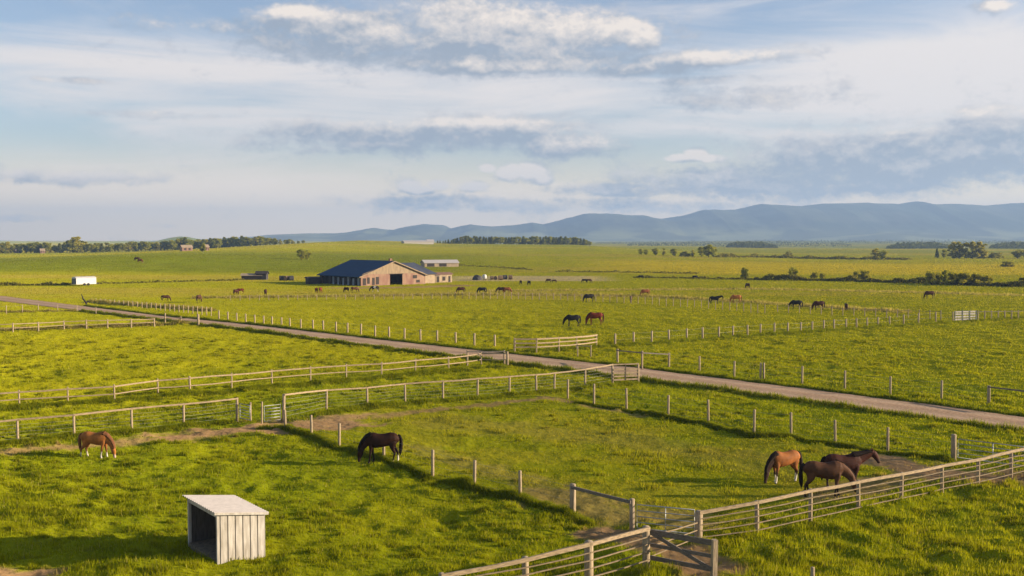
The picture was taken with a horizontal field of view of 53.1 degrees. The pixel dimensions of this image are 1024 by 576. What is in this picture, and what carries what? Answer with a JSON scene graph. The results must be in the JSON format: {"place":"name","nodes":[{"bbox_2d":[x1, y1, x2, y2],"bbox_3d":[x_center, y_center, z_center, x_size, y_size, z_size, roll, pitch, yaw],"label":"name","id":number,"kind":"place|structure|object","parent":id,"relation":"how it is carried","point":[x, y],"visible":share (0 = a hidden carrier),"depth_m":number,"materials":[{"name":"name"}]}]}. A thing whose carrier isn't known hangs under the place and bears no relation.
{"place":"outdoors","nodes":[
{"label":"outdoors","id":0,"kind":"place"},
{"bbox_2d":[0,237,1023,575],"bbox_3d":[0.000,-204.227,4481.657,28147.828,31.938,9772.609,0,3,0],"label":"ground","id":1,"kind":"structure","parent":0,"point":[592,509],"depth_m":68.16,"materials":[{"name":"plant"}]},
{"bbox_2d":[4,242,11,252],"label":"poplar tree","id":2,"kind":"object","parent":1,"relation":"on","point":[7,246],"visible":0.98,"depth_m":836.58,"materials":[{"name":"green plant"}]},
{"bbox_2d":[15,243,25,252],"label":"broadleaf tree","id":3,"kind":"object","parent":1,"relation":"on","point":[21,246],"visible":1,"depth_m":840.46,"materials":[{"name":"green plant"}]},
{"bbox_2d":[28,242,39,252],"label":"broadleaf tree","id":4,"kind":"object","parent":1,"relation":"on","point":[31,246],"visible":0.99,"depth_m":839.98,"materials":[{"name":"green plant"}]},
{"bbox_2d":[0,281,74,285],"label":"hedge","id":5,"kind":"object","parent":1,"relation":"on","point":[7,283],"visible":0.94,"depth_m":258.85,"materials":[{"name":"green plant"}]},
{"bbox_2d":[42,242,51,252],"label":"broadleaf tree","id":6,"kind":"object","parent":1,"relation":"on","point":[45,245],"visible":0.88,"depth_m":871.57,"materials":[{"name":"green plant"}]},
{"bbox_2d":[63,240,78,252],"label":"broadleaf tree","id":7,"kind":"object","parent":1,"relation":"on","point":[68,244],"visible":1,"depth_m":835.71,"materials":[{"name":"green plant"}]},
{"bbox_2d":[0,318,154,331],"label":"rail fence","id":8,"kind":"object","parent":1,"relation":"on","point":[86,324],"visible":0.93,"depth_m":132.02,"materials":[{"name":"grey wood"}]},
{"bbox_2d":[72,236,84,252],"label":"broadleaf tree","id":9,"kind":"object","parent":1,"relation":"on","point":[76,240],"visible":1,"depth_m":839.55,"materials":[{"name":"green plant"}]},
{"bbox_2d":[72,276,97,285],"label":"horse trailer","id":10,"kind":"object","parent":1,"relation":"on","point":[87,280],"visible":1,"depth_m":258.41,"materials":[{"name":"metal"}]},
{"bbox_2d":[86,243,95,251],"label":"broadleaf tree","id":11,"kind":"object","parent":1,"relation":"on","point":[91,246],"visible":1,"depth_m":847.03,"materials":[{"name":"green plant"}]},
{"bbox_2d":[78,431,115,457],"bbox_3d":[-22.215,8.368,54.787,2.169,1.493,0.557,0,3,8],"label":"horse","id":12,"kind":"object","parent":1,"relation":"on","point":[102,438],"visible":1,"depth_m":54.60},
{"bbox_2d":[0,398,238,439],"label":"rail and wire fence","id":13,"kind":"object","parent":1,"relation":"on","point":[131,418],"visible":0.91,"depth_m":61.22,"materials":[{"name":"grey wood"}]},
{"bbox_2d":[127,241,137,250],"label":"broadleaf tree","id":14,"kind":"object","parent":1,"relation":"on","point":[134,244],"visible":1,"depth_m":889.99,"materials":[{"name":"green plant"}]},
{"bbox_2d":[140,242,151,250],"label":"broadleaf tree","id":15,"kind":"object","parent":1,"relation":"on","point":[145,245],"visible":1,"depth_m":880.00,"materials":[{"name":"green plant"}]},
{"bbox_2d":[95,298,211,315],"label":"stake fence","id":16,"kind":"object","parent":1,"relation":"on","point":[167,307],"visible":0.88,"depth_m":164.46,"materials":[{"name":"grey wood"}]},
{"bbox_2d":[159,240,167,250],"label":"broadleaf tree","id":17,"kind":"object","parent":1,"relation":"on","point":[162,243],"visible":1,"depth_m":909.73,"materials":[{"name":"green plant"}]},
{"bbox_2d":[97,278,244,283],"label":"hedge","id":18,"kind":"object","parent":1,"relation":"on","point":[156,281],"visible":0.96,"depth_m":278.67,"materials":[{"name":"green plant"}]},
{"bbox_2d":[168,240,177,249],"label":"broadleaf tree","id":19,"kind":"object","parent":1,"relation":"on","point":[172,244],"visible":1,"depth_m":907.07,"materials":[{"name":"green plant"}]},
{"bbox_2d":[164,313,199,325],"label":"rail fence","id":20,"kind":"object","parent":1,"relation":"on","point":[197,317],"visible":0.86,"depth_m":140.51,"materials":[{"name":"grey wood"}]},
{"bbox_2d":[179,245,192,250],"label":"farmhouse","id":21,"kind":"object","parent":1,"relation":"on","point":[186,247],"visible":0.82,"depth_m":654.95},
{"bbox_2d":[183,239,193,245],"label":"broadleaf tree","id":22,"kind":"object","parent":1,"relation":"on","point":[189,242],"visible":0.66,"depth_m":891.95,"materials":[{"name":"green plant"}]},
{"bbox_2d":[212,238,222,247],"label":"broadleaf tree","id":23,"kind":"object","parent":1,"relation":"on","point":[216,242],"visible":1,"depth_m":892.78,"materials":[{"name":"green plant"}]},
{"bbox_2d":[220,237,227,247],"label":"conifer tree","id":24,"kind":"object","parent":1,"relation":"on","point":[224,242],"visible":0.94,"depth_m":920.36,"materials":[{"name":"green plant"}]},
{"bbox_2d":[182,495,268,563],"bbox_3d":[-10.673,8.857,38.096,2.034,2.038,3.231,-2,3,-38],"label":"field shelter","id":25,"kind":"object","parent":1,"relation":"on","point":[222,529],"visible":0.98,"depth_m":37.30,"materials":[{"name":"white paint"}]},
{"bbox_2d":[227,236,237,246],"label":"broadleaf tree","id":26,"kind":"object","parent":1,"relation":"on","point":[230,242],"visible":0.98,"depth_m":922.29,"materials":[{"name":"green plant"}]},
{"bbox_2d":[241,236,250,245],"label":"broadleaf tree","id":27,"kind":"object","parent":1,"relation":"on","point":[245,239],"visible":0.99,"depth_m":915.05,"materials":[{"name":"green plant"}]},
{"bbox_2d":[240,273,261,279],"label":"implement shed","id":28,"kind":"structure","parent":1,"relation":"on","point":[249,276],"depth_m":295.38,"materials":[{"name":"metal"}]},
{"bbox_2d":[0,351,508,403],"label":"rail fence","id":29,"kind":"object","parent":1,"relation":"on","point":[189,378],"visible":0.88,"depth_m":79.83,"materials":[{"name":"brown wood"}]},
{"bbox_2d":[257,236,265,244],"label":"broadleaf tree","id":30,"kind":"object","parent":1,"relation":"on","point":[261,241],"visible":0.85,"depth_m":913.02,"materials":[{"name":"green plant"}]},
{"bbox_2d":[261,402,262,423],"bbox_3d":[-15.616,8.026,63.933,0.134,1.880,0.112,1,3,22],"label":"gate stake","id":31,"kind":"object","parent":1,"relation":"on","point":[261,412],"visible":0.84,"depth_m":63.88,"materials":[{"name":"brown wood"}]},
{"bbox_2d":[264,404,280,421],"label":"metal gate","id":32,"kind":"structure","parent":31,"relation":"attached to","point":[272,411],"depth_m":64.27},
{"bbox_2d":[255,271,269,279],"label":"implement shed","id":33,"kind":"structure","parent":1,"relation":"on","point":[264,274],"depth_m":295.63,"materials":[{"name":"metal"}]},
{"bbox_2d":[297,249,306,259],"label":"broadleaf tree","id":34,"kind":"object","parent":1,"relation":"on","point":[301,254],"visible":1,"depth_m":442.20,"materials":[{"name":"green plant"}]},
{"bbox_2d":[304,276,320,283],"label":"lean to shed","id":35,"kind":"object","parent":1,"relation":"on","point":[313,280],"visible":0.8,"depth_m":267.49,"materials":[{"name":"metal"}]},
{"bbox_2d":[230,294,441,299],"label":"stake fence","id":36,"kind":"object","parent":1,"relation":"on","point":[326,296],"visible":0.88,"depth_m":197.36,"materials":[{"name":"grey wood"}]},
{"bbox_2d":[218,310,495,345],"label":"stake fence","id":37,"kind":"object","parent":1,"relation":"on","point":[436,335],"visible":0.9,"depth_m":125.21,"materials":[{"name":"grey wood"}]},
{"bbox_2d":[317,258,436,285],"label":"barn","id":38,"kind":"structure","parent":1,"relation":"on","point":[366,272],"depth_m":264.64,"materials":[{"name":"dark blue metal"},{"name":"pale wood cladding"},{"name":"timber"}]},
{"bbox_2d":[357,432,402,462],"bbox_3d":[-6.771,8.161,52.583,2.332,1.605,0.599,0,3,-4],"label":"horse","id":39,"kind":"object","parent":1,"relation":"on","point":[373,440],"visible":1,"depth_m":52.40},
{"bbox_2d":[401,240,432,243],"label":"farm building","id":40,"kind":"structure","parent":1,"relation":"on","point":[418,241],"depth_m":877.95,"materials":[{"name":"white paint"}]},
{"bbox_2d":[284,410,575,511],"bbox_3d":[-5.828,8.603,52.468,0.787,1.803,25.688,-2,4,-40],"label":"stake fence","id":41,"kind":"object","parent":1,"relation":"on","point":[520,487],"visible":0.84,"depth_m":48.09,"materials":[{"name":"grey wood"}]},
{"bbox_2d":[420,260,458,266],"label":"farm building","id":42,"kind":"structure","parent":1,"relation":"on","point":[439,263],"depth_m":406.94,"materials":[{"name":"metal"}]},
{"bbox_2d":[435,272,452,282],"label":"stable block","id":43,"kind":"structure","parent":1,"relation":"on","point":[443,276],"depth_m":278.01,"materials":[{"name":"brown tile"}]},
{"bbox_2d":[282,363,638,421],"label":"rail and wire fence","id":44,"kind":"object","parent":1,"relation":"on","point":[405,398],"visible":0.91,"depth_m":74.38,"materials":[{"name":"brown wood"}]},
{"bbox_2d":[613,364,637,380],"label":"board panel","id":45,"kind":"object","parent":44,"relation":"attached to","point":[625,373],"visible":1,"depth_m":82.80,"materials":[{"name":"brown wood"}]},
{"bbox_2d":[466,350,504,365],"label":"barrier rail","id":46,"kind":"object","parent":1,"relation":"on","point":[503,351],"visible":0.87,"depth_m":93.82,"materials":[{"name":"grey wood"}]},
{"bbox_2d":[461,264,532,269],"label":"hedge","id":47,"kind":"object","parent":1,"relation":"on","point":[500,267],"visible":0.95,"depth_m":399.59,"materials":[{"name":"green plant"}]},
{"bbox_2d":[0,304,1023,526],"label":"tall grass","id":48,"kind":"structure","parent":1,"relation":"on","point":[464,482],"depth_m":73.35,"materials":[{"name":"plant"}]},
{"bbox_2d":[0,287,1023,330],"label":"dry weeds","id":49,"kind":"object","parent":1,"relation":"on","point":[334,295],"visible":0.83,"depth_m":204.97,"materials":[{"name":"green plant"}]},
{"bbox_2d":[513,236,521,243],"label":"broadleaf tree","id":50,"kind":"object","parent":1,"relation":"on","point":[516,240],"visible":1,"depth_m":999.26,"materials":[{"name":"green plant"}]},
{"bbox_2d":[530,236,539,243],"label":"broadleaf tree","id":51,"kind":"object","parent":1,"relation":"on","point":[533,239],"visible":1,"depth_m":983.43,"materials":[{"name":"green plant"}]},
{"bbox_2d":[439,525,649,575],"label":"rail and wire fence","id":52,"kind":"object","parent":1,"relation":"on","point":[588,545],"visible":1,"depth_m":33.95,"materials":[{"name":"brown wood"}]},
{"bbox_2d":[514,334,597,352],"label":"rail fence","id":53,"kind":"object","parent":1,"relation":"on","point":[558,341],"visible":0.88,"depth_m":105.40,"materials":[{"name":"brown wood"}]},
{"bbox_2d":[562,314,580,325],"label":"horse","id":54,"kind":"object","parent":1,"relation":"on","point":[568,317],"visible":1,"depth_m":136.28},
{"bbox_2d":[583,294,594,301],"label":"horse","id":55,"kind":"object","parent":1,"relation":"on","point":[586,296],"visible":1,"depth_m":189.63},
{"bbox_2d":[585,312,603,324],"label":"horse","id":56,"kind":"object","parent":1,"relation":"on","point":[592,315],"visible":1,"depth_m":137.78},
{"bbox_2d":[570,484,634,530],"bbox_3d":[3.666,9.118,41.527,0.283,1.796,3.507,-2,3,-40],"label":"grey rail fence","id":57,"kind":"object","parent":1,"relation":"on","point":[631,501],"visible":0.86,"depth_m":40.48,"materials":[{"name":"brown wood"}]},
{"bbox_2d":[483,292,764,312],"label":"stake fence","id":58,"kind":"object","parent":1,"relation":"on","point":[638,296],"visible":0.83,"depth_m":180.75,"materials":[{"name":"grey wood"}]},
{"bbox_2d":[556,269,698,273],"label":"hedge","id":59,"kind":"object","parent":1,"relation":"on","point":[567,270],"visible":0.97,"depth_m":354.71,"materials":[{"name":"green plant"}]},
{"bbox_2d":[616,349,669,368],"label":"barrier rail","id":60,"kind":"object","parent":1,"relation":"on","point":[617,354],"visible":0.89,"depth_m":92.52,"materials":[{"name":"grey wood"}]},
{"bbox_2d":[650,522,697,555],"bbox_3d":[5.964,9.427,37.767,0.070,1.530,3.544,2,4,40],"label":"rail fence","id":61,"kind":"object","parent":1,"relation":"on","point":[673,539],"visible":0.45,"depth_m":37.98,"materials":[{"name":"grey wood"}]},
{"bbox_2d":[650,529,717,575],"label":"wooden gate","id":62,"kind":"structure","parent":1,"relation":"on","point":[712,568],"depth_m":35.35,"materials":[{"name":"grey wood"}]},
{"bbox_2d":[632,275,752,279],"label":"hedge","id":63,"kind":"object","parent":1,"relation":"on","point":[672,276],"visible":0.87,"depth_m":304.94,"materials":[{"name":"green plant"}]},
{"bbox_2d":[701,244,714,256],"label":"broadleaf tree","id":64,"kind":"object","parent":1,"relation":"on","point":[708,250],"visible":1,"depth_m":591.30,"materials":[{"name":"green plant"}]},
{"bbox_2d":[709,295,723,303],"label":"horse","id":65,"kind":"object","parent":1,"relation":"on","point":[714,297],"visible":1,"depth_m":184.05},
{"bbox_2d":[729,295,741,302],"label":"horse","id":66,"kind":"object","parent":1,"relation":"on","point":[733,297],"visible":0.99,"depth_m":187.84},
{"bbox_2d":[627,241,851,246],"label":"woodland","id":67,"kind":"object","parent":1,"relation":"on","point":[777,244],"visible":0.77,"depth_m":2133.21,"materials":[{"name":"green plant"}]},
{"bbox_2d":[740,267,750,278],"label":"broadleaf tree","id":68,"kind":"object","parent":1,"relation":"on","point":[744,272],"visible":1,"depth_m":296.47,"materials":[{"name":"green plant"}]},
{"bbox_2d":[726,240,777,247],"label":"woodland","id":69,"kind":"object","parent":1,"relation":"on","point":[748,244],"visible":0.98,"depth_m":1522.57,"materials":[{"name":"green plant"}]},
{"bbox_2d":[567,379,955,459],"bbox_3d":[12.735,7.975,63.384,2.563,2.035,28.821,-2,4,-42],"label":"stake fence","id":70,"kind":"object","parent":1,"relation":"on","point":[953,446],"visible":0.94,"depth_m":59.80,"materials":[{"name":"grey wood"}]},
{"bbox_2d":[958,439,1023,465],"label":"metal gate","id":71,"kind":"structure","parent":70,"relation":"attached to","point":[992,452],"depth_m":52.34,"materials":[{"name":"metal"}]},
{"bbox_2d":[764,450,802,483],"bbox_3d":[12.925,8.476,48.800,2.262,1.557,0.581,-1,3,-25],"label":"horse","id":72,"kind":"object","parent":1,"relation":"on","point":[776,460],"visible":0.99,"depth_m":48.51},
{"bbox_2d":[614,312,953,343],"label":"stake fence","id":73,"kind":"object","parent":1,"relation":"on","point":[703,333],"visible":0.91,"depth_m":126.91,"materials":[{"name":"grey wood"}]},
{"bbox_2d":[788,267,798,274],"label":"broadleaf tree","id":74,"kind":"object","parent":1,"relation":"on","point":[795,270],"visible":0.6,"depth_m":296.58,"materials":[{"name":"green plant"}]},
{"bbox_2d":[788,300,802,308],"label":"horse","id":75,"kind":"object","parent":1,"relation":"on","point":[795,302],"visible":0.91,"depth_m":171.97},
{"bbox_2d":[597,238,1022,243],"bbox_3d":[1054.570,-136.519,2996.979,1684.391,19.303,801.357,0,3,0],"label":"woodland","id":76,"kind":"object","parent":1,"relation":"on","point":[906,241],"visible":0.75,"depth_m":2918.12,"materials":[{"name":"green plant"}]},
{"bbox_2d":[714,253,911,259],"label":"hedge","id":77,"kind":"object","parent":1,"relation":"on","point":[797,257],"visible":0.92,"depth_m":601.33,"materials":[{"name":"green plant"}]},
{"bbox_2d":[811,301,824,309],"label":"horse","id":78,"kind":"object","parent":1,"relation":"on","point":[817,303],"visible":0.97,"depth_m":168.82},
{"bbox_2d":[798,460,855,496],"bbox_3d":[14.124,8.494,45.770,2.595,1.684,0.623,0,3,4],"label":"horse","id":79,"kind":"object","parent":1,"relation":"on","point":[836,470],"visible":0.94,"depth_m":45.58},
{"bbox_2d":[669,353,987,401],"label":"stake fence","id":80,"kind":"object","parent":1,"relation":"on","point":[889,383],"visible":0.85,"depth_m":80.45,"materials":[{"name":"grey wood"}]},
{"bbox_2d":[820,448,879,486],"bbox_3d":[15.745,8.393,47.710,2.936,1.892,0.635,0,3,-6],"label":"horse","id":81,"kind":"object","parent":1,"relation":"on","point":[854,460],"visible":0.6,"depth_m":47.52},
{"bbox_2d":[694,447,1023,537],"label":"rail and wire fence","id":82,"kind":"object","parent":1,"relation":"on","point":[699,518],"visible":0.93,"depth_m":43.07,"materials":[{"name":"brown wood"}]},
{"bbox_2d":[637,504,694,534],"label":"metal gate","id":83,"kind":"structure","parent":82,"relation":"attached to","point":[665,519],"depth_m":39.79,"materials":[{"name":"metal"}]},
{"bbox_2d":[777,305,940,319],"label":"stake fence","id":84,"kind":"object","parent":1,"relation":"on","point":[821,307],"visible":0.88,"depth_m":153.76,"materials":[{"name":"grey wood"}]},
{"bbox_2d":[858,270,870,279],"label":"shrub","id":85,"kind":"object","parent":1,"relation":"on","point":[862,275],"visible":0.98,"depth_m":291.93,"materials":[{"name":"green plant"}]},
{"bbox_2d":[870,248,879,259],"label":"poplar tree","id":86,"kind":"object","parent":1,"relation":"on","point":[874,253],"visible":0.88,"depth_m":581.95,"materials":[{"name":"green plant"}]},
{"bbox_2d":[878,250,888,259],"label":"broadleaf tree","id":87,"kind":"object","parent":1,"relation":"on","point":[883,255],"visible":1,"depth_m":564.57,"materials":[{"name":"green plant"}]},
{"bbox_2d":[752,273,1023,286],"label":"hedge","id":88,"kind":"object","parent":1,"relation":"on","point":[796,277],"visible":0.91,"depth_m":278.66,"materials":[{"name":"green plant"}]},
{"bbox_2d":[885,241,949,248],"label":"woodland","id":89,"kind":"object","parent":1,"relation":"on","point":[920,245],"visible":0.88,"depth_m":1376.36,"materials":[{"name":"green plant"}]},
{"bbox_2d":[923,270,941,284],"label":"shrub","id":90,"kind":"object","parent":1,"relation":"on","point":[935,280],"visible":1,"depth_m":262.63,"materials":[{"name":"green plant"}]},
{"bbox_2d":[940,270,949,281],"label":"broadleaf tree","id":91,"kind":"object","parent":1,"relation":"on","point":[945,274],"visible":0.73,"depth_m":266.30,"materials":[{"name":"green plant"}]},
{"bbox_2d":[944,271,958,284],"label":"shrub","id":92,"kind":"object","parent":1,"relation":"on","point":[952,277],"visible":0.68,"depth_m":262.81,"materials":[{"name":"green plant"}]},
{"bbox_2d":[947,242,957,258],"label":"poplar tree","id":93,"kind":"object","parent":1,"relation":"on","point":[954,250],"visible":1,"depth_m":633.72,"materials":[{"name":"green plant"}]},
{"bbox_2d":[955,241,964,258],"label":"poplar tree","id":94,"kind":"object","parent":1,"relation":"on","point":[959,253],"visible":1,"depth_m":633.93,"materials":[{"name":"green plant"}]},
{"bbox_2d":[955,272,974,284],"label":"shrub","id":95,"kind":"object","parent":1,"relation":"on","point":[967,278],"visible":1,"depth_m":258.59,"materials":[{"name":"green plant"}]},
{"bbox_2d":[954,310,976,320],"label":"white gate","id":96,"kind":"structure","parent":1,"relation":"on","point":[962,313],"depth_m":145.48,"materials":[{"name":"paint"}]},
{"bbox_2d":[961,242,971,257],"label":"poplar tree","id":97,"kind":"object","parent":1,"relation":"on","point":[965,251],"visible":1,"depth_m":633.51,"materials":[{"name":"green plant"}]},
{"bbox_2d":[967,241,977,258],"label":"poplar tree","id":98,"kind":"object","parent":1,"relation":"on","point":[972,249],"visible":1,"depth_m":634.17,"materials":[{"name":"green plant"}]},
{"bbox_2d":[971,273,983,282],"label":"shrub","id":99,"kind":"object","parent":1,"relation":"on","point":[977,277],"visible":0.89,"depth_m":258.43,"materials":[{"name":"green plant"}]},
{"bbox_2d":[974,241,984,258],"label":"poplar tree","id":100,"kind":"object","parent":1,"relation":"on","point":[979,252],"visible":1,"depth_m":633.68,"materials":[{"name":"green plant"}]},
{"bbox_2d":[981,244,988,258],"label":"poplar tree","id":101,"kind":"object","parent":1,"relation":"on","point":[985,254],"visible":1,"depth_m":634.15,"materials":[{"name":"green plant"}]},
{"bbox_2d":[980,275,995,281],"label":"shrub","id":102,"kind":"object","parent":1,"relation":"on","point":[988,278],"visible":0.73,"depth_m":258.28,"materials":[{"name":"green plant"}]},
{"bbox_2d":[977,310,1018,319],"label":"stake fence","id":103,"kind":"object","parent":1,"relation":"on","point":[1004,311],"visible":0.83,"depth_m":147.83,"materials":[{"name":"grey wood"}]},
{"bbox_2d":[988,385,1023,402],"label":"barrier rail","id":104,"kind":"object","parent":1,"relation":"on","point":[989,389],"visible":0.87,"depth_m":71.26,"materials":[{"name":"grey wood"}]},
{"bbox_2d":[989,241,1023,248],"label":"woodland","id":105,"kind":"object","parent":1,"relation":"on","point":[1013,245],"visible":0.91,"depth_m":1377.15,"materials":[{"name":"green plant"}]},
{"bbox_2d":[1011,249,1023,258],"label":"broadleaf tree","id":106,"kind":"object","parent":1,"relation":"on","point":[1016,253],"visible":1,"depth_m":633.99,"materials":[{"name":"green plant"}]},
{"bbox_2d":[0,296,1023,428],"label":"gravel road","id":107,"kind":"structure","parent":0,"point":[939,411],"depth_m":84.91,"materials":[{"name":"gravel"}]},
{"bbox_2d":[0,0,1023,240],"label":"sky","id":108,"kind":"structure","parent":0,"point":[121,120],"materials":[{"name":"blue"}]},
{"bbox_2d":[146,201,1023,241],"bbox_3d":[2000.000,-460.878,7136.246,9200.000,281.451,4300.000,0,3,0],"label":"mountains","id":109,"kind":"structure","parent":0,"point":[919,221],"depth_m":6184.68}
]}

